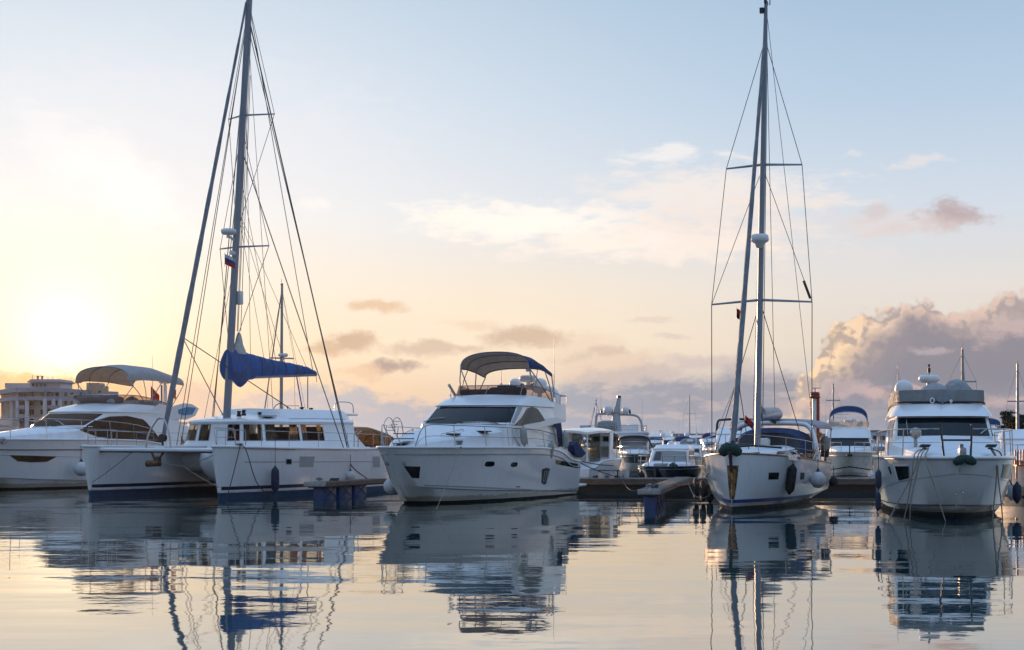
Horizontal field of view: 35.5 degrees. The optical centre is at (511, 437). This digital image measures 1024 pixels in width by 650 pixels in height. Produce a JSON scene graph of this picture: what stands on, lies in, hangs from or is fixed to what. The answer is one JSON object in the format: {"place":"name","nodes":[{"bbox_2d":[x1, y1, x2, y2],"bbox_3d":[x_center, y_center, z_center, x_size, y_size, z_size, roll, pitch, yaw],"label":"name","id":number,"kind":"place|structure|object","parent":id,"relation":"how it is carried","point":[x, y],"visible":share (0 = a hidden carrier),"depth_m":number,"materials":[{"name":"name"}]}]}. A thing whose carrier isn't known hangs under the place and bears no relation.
{"place":"outdoors","nodes":[
{"label":"outdoors","id":0,"kind":"place"},
{"bbox_2d":[0,375,117,428],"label":"hotel","id":1,"kind":"structure","parent":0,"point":[32,399],"depth_m":303.31,"materials":[{"name":"beige concrete"}]},
{"bbox_2d":[0,438,1023,649],"bbox_3d":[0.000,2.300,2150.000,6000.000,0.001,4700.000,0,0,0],"label":"water","id":2,"kind":"structure","parent":0,"point":[81,569],"depth_m":26.82,"materials":[{"name":"liquid"}]},
{"bbox_2d":[0,419,18,429],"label":"kiosk","id":3,"kind":"object","parent":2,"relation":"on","point":[12,424],"visible":0.42,"depth_m":248.34,"materials":[{"name":"white"}]},
{"bbox_2d":[0,430,196,439],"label":"quay wall","id":4,"kind":"structure","parent":2,"relation":"in","point":[190,435],"depth_m":233.50,"materials":[{"name":"concrete"}]},
{"bbox_2d":[0,356,198,489],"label":"motor yacht","id":5,"kind":"object","parent":2,"relation":"on","point":[46,452],"visible":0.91,"depth_m":74.03,"materials":[{"name":"white plastic"}]},
{"bbox_2d":[74,459,85,475],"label":"fender","id":6,"kind":"object","parent":5,"relation":"hanging from","point":[79,468],"visible":0.87,"depth_m":71.75,"materials":[{"name":"plastic"}]},
{"bbox_2d":[151,387,158,399],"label":"flag","id":7,"kind":"object","parent":5,"relation":"hanging from","point":[156,396],"visible":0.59,"depth_m":79.76,"materials":[{"name":"red fabric"}]},
{"bbox_2d":[81,0,388,498],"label":"catamaran","id":8,"kind":"object","parent":2,"relation":"on","point":[300,455],"visible":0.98,"depth_m":64.53,"materials":[{"name":"white paint"}]},
{"bbox_2d":[93,453,130,481],"bbox_3d":[-15.356,1.147,61.464,1.611,1.212,0.026,0,0,3],"label":"mooring line","id":9,"kind":"object","parent":8,"relation":"attached to","point":[113,467],"visible":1,"depth_m":61.45,"materials":[{"name":"fabric"}]},
{"bbox_2d":[183,466,218,487],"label":"mooring line","id":10,"kind":"object","parent":8,"relation":"attached to","point":[200,477],"visible":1,"depth_m":59.17,"materials":[{"name":"fabric"}]},
{"bbox_2d":[225,254,234,268],"bbox_3d":[-11.376,-7.120,64.530,0.427,0.659,0.086,0,0,0],"label":"flag","id":11,"kind":"object","parent":8,"relation":"attached to","point":[229,261],"visible":1,"depth_m":64.53,"materials":[{"name":"multicoloured fabric"}]},
{"bbox_2d":[226,444,240,499],"bbox_3d":[-10.263,1.280,58.941,0.039,2.060,0.992,0,0,23],"label":"mooring line","id":12,"kind":"object","parent":8,"relation":"attached to","point":[233,471],"visible":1,"depth_m":58.96,"materials":[{"name":"fabric"}]},
{"bbox_2d":[241,444,272,497],"bbox_3d":[-9.505,1.288,59.896,0.262,2.093,1.554,0,0,39],"label":"mooring line","id":13,"kind":"object","parent":8,"relation":"attached to","point":[253,473],"visible":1,"depth_m":59.80,"materials":[{"name":"fabric"}]},
{"bbox_2d":[271,466,278,492],"bbox_3d":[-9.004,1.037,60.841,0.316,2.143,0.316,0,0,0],"label":"fender","id":14,"kind":"object","parent":8,"relation":"hanging from","point":[275,479],"visible":1,"depth_m":60.72,"materials":[{"name":"plastic"}]},
{"bbox_2d":[346,455,354,478],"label":"fender","id":15,"kind":"object","parent":8,"relation":"hanging from","point":[350,474],"visible":0.8,"depth_m":65.20,"materials":[{"name":"plastic"}]},
{"bbox_2d":[264,279,308,426],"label":"sailing boat","id":16,"kind":"object","parent":2,"relation":"on","point":[280,357],"visible":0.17,"depth_m":91.86,"materials":[{"name":"metal"}]},
{"bbox_2d":[304,477,386,498],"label":"jetty","id":17,"kind":"object","parent":2,"relation":"on","point":[331,488],"visible":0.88,"depth_m":60.76,"materials":[{"name":"grey wood"}]},
{"bbox_2d":[352,419,394,446],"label":"boat","id":18,"kind":"object","parent":2,"relation":"on","point":[371,435],"visible":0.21,"depth_m":76.67,"materials":[{"name":"wood"}]},
{"bbox_2d":[436,448,459,509],"bbox_3d":[-2.060,1.296,52.098,0.019,1.959,4.249,0,0,8],"label":"mooring line","id":19,"kind":"object","parent":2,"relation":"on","point":[448,479],"visible":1,"depth_m":52.06,"materials":[{"name":"fabric"}]},
{"bbox_2d":[376,352,586,503],"bbox_3d":[-1.384,-0.587,59.920,4.471,6.678,14.231,0,0,23],"label":"motor yacht","id":20,"kind":"object","parent":2,"relation":"on","point":[496,459],"visible":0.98,"depth_m":58.61,"materials":[{"name":"plastic"}]},
{"bbox_2d":[383,478,395,493],"bbox_3d":[-4.249,1.165,56.153,0.540,1.655,0.540,0,0,0],"label":"fender","id":21,"kind":"object","parent":20,"relation":"hanging from","point":[388,487],"visible":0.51,"depth_m":55.95,"materials":[{"name":"plastic"}]},
{"bbox_2d":[520,426,527,445],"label":"fender","id":22,"kind":"object","parent":20,"relation":"on","point":[523,435],"visible":1,"depth_m":58.71,"materials":[{"name":"rubber"}]},
{"bbox_2d":[548,441,553,457],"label":"fender","id":23,"kind":"object","parent":20,"relation":"hanging from","point":[551,444],"visible":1,"depth_m":61.16,"materials":[{"name":"plastic"}]},
{"bbox_2d":[562,430,568,448],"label":"fender","id":24,"kind":"object","parent":20,"relation":"hanging from","point":[565,441],"visible":1,"depth_m":62.62,"materials":[{"name":"plastic"}]},
{"bbox_2d":[582,461,613,465],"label":"mooring line","id":25,"kind":"object","parent":20,"relation":"attached to","point":[598,464],"visible":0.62,"depth_m":69.41,"materials":[{"name":"fabric"}]},
{"bbox_2d":[579,437,589,446],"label":"motor yacht","id":26,"kind":"object","parent":2,"relation":"on","point":[583,443],"visible":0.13,"depth_m":151.07,"materials":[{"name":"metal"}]},
{"bbox_2d":[556,427,622,477],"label":"hardtop cruiser","id":27,"kind":"object","parent":2,"relation":"on","point":[614,458],"visible":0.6,"depth_m":73.91,"materials":[{"name":"plastic"}]},
{"bbox_2d":[580,396,648,456],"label":"trawler yacht","id":28,"kind":"object","parent":2,"relation":"on","point":[614,424],"visible":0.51,"depth_m":141.07,"materials":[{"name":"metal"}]},
{"bbox_2d":[593,473,639,477],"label":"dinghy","id":29,"kind":"object","parent":2,"relation":"on","point":[634,475],"visible":0.18,"depth_m":71.07,"materials":[{"name":"rubber"}]},
{"bbox_2d":[617,434,651,474],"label":"express cruiser","id":30,"kind":"object","parent":2,"relation":"on","point":[634,446],"visible":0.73,"depth_m":99.16,"materials":[{"name":"plastic"}]},
{"bbox_2d":[648,430,671,447],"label":"motor yacht","id":31,"kind":"object","parent":2,"relation":"on","point":[656,438],"visible":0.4,"depth_m":168.95,"materials":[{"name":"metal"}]},
{"bbox_2d":[637,477,691,508],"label":"jetty","id":32,"kind":"object","parent":2,"relation":"on","point":[653,495],"visible":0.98,"depth_m":51.97,"materials":[{"name":"grey wood"}]},
{"bbox_2d":[693,478,698,498],"bbox_3d":[6.612,1.724,57.500,0.171,1.007,0.680,0,0,0],"label":"tyre","id":33,"kind":"object","parent":32,"relation":"hanging from","point":[695,488],"visible":0.89,"depth_m":57.24,"materials":[{"name":"black rubber"}]},
{"bbox_2d":[700,480,705,500],"bbox_3d":[6.742,1.767,56.500,0.171,1.007,0.680,0,0,0],"label":"tyre","id":34,"kind":"object","parent":32,"relation":"hanging from","point":[702,488],"visible":0.94,"depth_m":56.24,"materials":[{"name":"black rubber"}]},
{"bbox_2d":[637,441,706,477],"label":"cabin cruiser","id":35,"kind":"object","parent":2,"relation":"on","point":[670,459],"visible":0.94,"depth_m":76.36,"materials":[{"name":"plastic"}]},
{"bbox_2d":[639,467,644,477],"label":"fender","id":36,"kind":"object","parent":35,"relation":"hanging from","point":[641,474],"visible":0.56,"depth_m":73.10,"materials":[{"name":"black rubber"}]},
{"bbox_2d":[661,431,689,443],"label":"motor yacht","id":37,"kind":"object","parent":2,"relation":"on","point":[666,440],"visible":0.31,"depth_m":123.13,"materials":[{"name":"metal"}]},
{"bbox_2d":[682,395,696,435],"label":"sailing boat","id":38,"kind":"object","parent":2,"relation":"on","point":[689,414],"visible":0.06,"depth_m":200.01,"materials":[{"name":"metal"}]},
{"bbox_2d":[671,436,711,455],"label":"cabin boat","id":39,"kind":"object","parent":2,"relation":"on","point":[678,439],"visible":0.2,"depth_m":107.18,"materials":[{"name":"plastic"}]},
{"bbox_2d":[680,438,705,466],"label":"motor yacht","id":40,"kind":"object","parent":2,"relation":"on","point":[698,448],"visible":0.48,"depth_m":98.66,"materials":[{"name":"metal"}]},
{"bbox_2d":[689,432,700,438],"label":"motor yacht","id":41,"kind":"object","parent":2,"relation":"on","point":[696,436],"visible":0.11,"depth_m":194.68,"materials":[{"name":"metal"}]},
{"bbox_2d":[572,434,825,445],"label":"breakwater","id":42,"kind":"object","parent":2,"relation":"in","point":[577,438],"visible":0.03,"depth_m":431.74,"materials":[{"name":"stone"}]},
{"bbox_2d":[699,426,719,453],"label":"motor yacht","id":43,"kind":"object","parent":2,"relation":"on","point":[712,439],"visible":0.27,"depth_m":115.18,"materials":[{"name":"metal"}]},
{"bbox_2d":[578,477,875,490],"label":"pontoon","id":44,"kind":"object","parent":2,"relation":"on","point":[636,484],"visible":0.31,"depth_m":68.11,"materials":[{"name":"brown wood"}]},
{"bbox_2d":[580,462,619,476],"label":"mooring line","id":45,"kind":"object","parent":44,"relation":"attached to","point":[598,471],"visible":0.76,"depth_m":67.05,"materials":[{"name":"fabric"}]},
{"bbox_2d":[597,468,605,478],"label":"bucket","id":46,"kind":"object","parent":44,"relation":"on","point":[601,475],"visible":0.89,"depth_m":68.47,"materials":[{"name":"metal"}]},
{"bbox_2d":[618,468,622,477],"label":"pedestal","id":47,"kind":"object","parent":44,"relation":"on","point":[620,473],"visible":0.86,"depth_m":69.32,"materials":[{"name":"metal"}]},
{"bbox_2d":[623,467,628,477],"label":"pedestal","id":48,"kind":"object","parent":44,"relation":"on","point":[625,473],"visible":1,"depth_m":69.29,"materials":[{"name":"metal"}]},
{"bbox_2d":[712,415,754,452],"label":"motor yacht","id":49,"kind":"object","parent":2,"relation":"on","point":[727,431],"visible":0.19,"depth_m":75.73,"materials":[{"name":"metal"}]},
{"bbox_2d":[704,0,832,510],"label":"sailing yacht","id":50,"kind":"object","parent":2,"relation":"on","point":[748,470],"visible":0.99,"depth_m":54.03,"materials":[{"name":"white plastic"}]},
{"bbox_2d":[673,473,708,485],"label":"mooring line","id":51,"kind":"object","parent":50,"relation":"attached to","point":[691,484],"visible":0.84,"depth_m":54.69,"materials":[{"name":"grey fabric"}]},
{"bbox_2d":[688,483,711,498],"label":"mooring line","id":52,"kind":"object","parent":50,"relation":"attached to","point":[696,496],"visible":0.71,"depth_m":54.62,"materials":[{"name":"fabric"}]},
{"bbox_2d":[706,487,712,502],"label":"fender","id":53,"kind":"object","parent":50,"relation":"hanging from","point":[709,498],"visible":0.68,"depth_m":56.16,"materials":[{"name":"black rubber"}]},
{"bbox_2d":[736,307,739,319],"bbox_3d":[7.809,-4.266,55.163,0.147,0.475,0.085,0,0,0],"label":"flag","id":54,"kind":"object","parent":50,"relation":"attached to","point":[737,313],"visible":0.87,"depth_m":55.15,"materials":[{"name":"red fabric"}]},
{"bbox_2d":[745,415,752,429],"bbox_3d":[8.433,-0.546,56.892,0.307,0.600,0.086,0,0,0],"label":"flag","id":55,"kind":"object","parent":50,"relation":"attached to","point":[748,422],"visible":0.98,"depth_m":56.90,"materials":[{"name":"red fabric"}]},
{"bbox_2d":[785,463,796,494],"bbox_3d":[9.063,1.160,51.947,0.386,1.407,0.316,0,0,0],"label":"fender","id":56,"kind":"object","parent":50,"relation":"hanging from","point":[791,478],"visible":1,"depth_m":51.82,"materials":[{"name":"black rubber"}]},
{"bbox_2d":[810,468,825,487],"bbox_3d":[10.333,1.118,54.027,0.540,1.205,0.540,0,0,0],"label":"fender","id":57,"kind":"object","parent":50,"relation":"hanging from","point":[818,479],"visible":1,"depth_m":53.85,"materials":[{"name":"rubber"}]},
{"bbox_2d":[829,465,838,486],"bbox_3d":[11.622,1.409,57.821,0.360,0.780,0.360,0,0,0],"label":"fender","id":58,"kind":"object","parent":50,"relation":"hanging from","point":[833,481],"visible":1,"depth_m":57.71,"materials":[{"name":"black rubber"}]},
{"bbox_2d":[825,384,840,419],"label":"sailing boat","id":59,"kind":"object","parent":2,"relation":"on","point":[832,400],"visible":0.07,"depth_m":175.04,"materials":[{"name":"metal"}]},
{"bbox_2d":[820,406,875,477],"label":"motor yacht","id":60,"kind":"object","parent":2,"relation":"on","point":[851,452],"visible":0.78,"depth_m":85.55,"materials":[{"name":"plastic"}]},
{"bbox_2d":[868,462,874,477],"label":"fender","id":61,"kind":"object","parent":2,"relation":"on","point":[871,473],"visible":0.34,"depth_m":77.91,"materials":[{"name":"rubber"}]},
{"bbox_2d":[871,439,884,451],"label":"motor yacht","id":62,"kind":"object","parent":2,"relation":"on","point":[883,447],"visible":0.13,"depth_m":139.37,"materials":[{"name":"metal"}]},
{"bbox_2d":[879,373,899,454],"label":"sailing boat","id":63,"kind":"object","parent":2,"relation":"on","point":[883,452],"visible":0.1,"depth_m":120.17,"materials":[{"name":"metal"}]},
{"bbox_2d":[872,364,1015,518],"bbox_3d":[13.435,0.130,49.901,4.170,5.244,12.561,0,0,11],"label":"motor yacht","id":64,"kind":"object","parent":2,"relation":"on","point":[948,424],"visible":0.97,"depth_m":46.96,"materials":[{"name":"white plastic"}]},
{"bbox_2d":[875,489,880,510],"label":"fender","id":65,"kind":"object","parent":64,"relation":"hanging from","point":[878,501],"visible":1,"depth_m":45.09,"materials":[{"name":"rubber"}]},
{"bbox_2d":[875,451,881,488],"bbox_3d":[10.289,0.918,44.929,0.173,1.081,0.173,0,0,0],"label":"fender","id":66,"kind":"object","parent":64,"relation":"hanging from","point":[878,479],"visible":1,"depth_m":44.88,"materials":[{"name":"rubber"}]},
{"bbox_2d":[888,450,922,520],"bbox_3d":[11.109,1.313,44.527,1.867,2.025,0.341,0,0,-44],"label":"mooring line","id":67,"kind":"object","parent":64,"relation":"attached to","point":[905,487],"visible":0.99,"depth_m":44.25,"materials":[{"name":"fabric"}]},
{"bbox_2d":[903,449,924,519],"bbox_3d":[11.318,1.294,44.695,0.158,1.987,1.420,0,0,39],"label":"mooring line","id":68,"kind":"object","parent":64,"relation":"hanging from","point":[911,481],"visible":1,"depth_m":44.26,"materials":[{"name":"fabric"}]},
{"bbox_2d":[909,448,927,519],"bbox_3d":[11.431,1.290,44.639,0.196,1.979,1.450,0,0,34],"label":"mooring line","id":69,"kind":"object","parent":64,"relation":"hanging from","point":[914,484],"visible":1,"depth_m":44.16,"materials":[{"name":"fabric"}]},
{"bbox_2d":[925,448,945,521],"bbox_3d":[11.613,1.297,44.337,0.381,1.992,1.904,0,0,0],"label":"mooring line","id":70,"kind":"object","parent":64,"relation":"attached to","point":[933,484],"visible":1,"depth_m":43.91,"materials":[{"name":"fabric"}]},
{"bbox_2d":[990,449,997,519],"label":"mooring line","id":71,"kind":"object","parent":64,"relation":"attached to","point":[995,487],"visible":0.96,"depth_m":44.49,"materials":[{"name":"fabric"}]},
{"bbox_2d":[992,449,1002,519],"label":"mooring line","id":72,"kind":"object","parent":64,"relation":"attached to","point":[999,489],"visible":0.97,"depth_m":44.74,"materials":[{"name":"fabric"}]},
{"bbox_2d":[1007,472,1012,500],"bbox_3d":[15.584,1.358,49.947,0.224,1.246,0.224,0,0,0],"label":"fender","id":73,"kind":"object","parent":64,"relation":"hanging from","point":[1009,491],"visible":0.68,"depth_m":49.89,"materials":[{"name":"rubber"}]},
{"bbox_2d":[1012,482,1021,503],"bbox_3d":[15.555,1.268,49.277,0.286,1.544,0.286,0,0,0],"label":"fender","id":74,"kind":"object","parent":64,"relation":"hanging from","point":[1017,492],"visible":1,"depth_m":49.18,"materials":[{"name":"rubber"}]},
{"bbox_2d":[952,347,976,388],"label":"sailing boat","id":75,"kind":"object","parent":2,"relation":"on","point":[962,376],"visible":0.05,"depth_m":90.05,"materials":[{"name":"metal"}]},
{"bbox_2d":[989,418,1000,441],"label":"motor yacht","id":76,"kind":"object","parent":2,"relation":"on","point":[994,422],"visible":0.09,"depth_m":72.99,"materials":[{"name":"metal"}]},
{"bbox_2d":[997,421,1006,428],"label":"pine tree","id":77,"kind":"object","parent":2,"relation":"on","point":[1004,426],"visible":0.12,"depth_m":189.55,"materials":[{"name":"green plant"}]},
{"bbox_2d":[998,429,1023,496],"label":"cabin boat","id":78,"kind":"object","parent":2,"relation":"on","point":[1018,439],"visible":0.31,"depth_m":64.02,"materials":[{"name":"metal"}]},
{"bbox_2d":[1014,450,1023,478],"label":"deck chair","id":79,"kind":"object","parent":78,"relation":"on","point":[1015,465],"visible":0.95,"depth_m":60.68,"materials":[{"name":"plastic"}]},
{"bbox_2d":[1000,409,1023,428],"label":"pine tree","id":80,"kind":"object","parent":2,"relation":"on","point":[1005,417],"visible":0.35,"depth_m":184.56,"materials":[{"name":"green plant"}]},
{"bbox_2d":[1006,362,1023,428],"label":"sailing boat","id":81,"kind":"object","parent":2,"relation":"on","point":[1017,373],"visible":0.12,"depth_m":119.99,"materials":[{"name":"metal"}]},
{"bbox_2d":[1006,416,1023,428],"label":"pine tree","id":82,"kind":"object","parent":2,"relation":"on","point":[1012,422],"visible":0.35,"depth_m":179.52,"materials":[{"name":"green plant"}]},
{"bbox_2d":[0,0,1023,437],"label":"sky","id":83,"kind":"structure","parent":0,"point":[543,181],"materials":[{"name":"blue"}]},
{"bbox_2d":[809,388,820,445],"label":"harbour tower","id":84,"kind":"structure","parent":0,"point":[816,405],"depth_m":399.50,"materials":[{"name":"white metal"}]},
{"bbox_2d":[860,421,886,444],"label":"terminal building","id":85,"kind":"structure","parent":0,"point":[873,434],"depth_m":387.00,"materials":[{"name":"concrete"}]}
]}

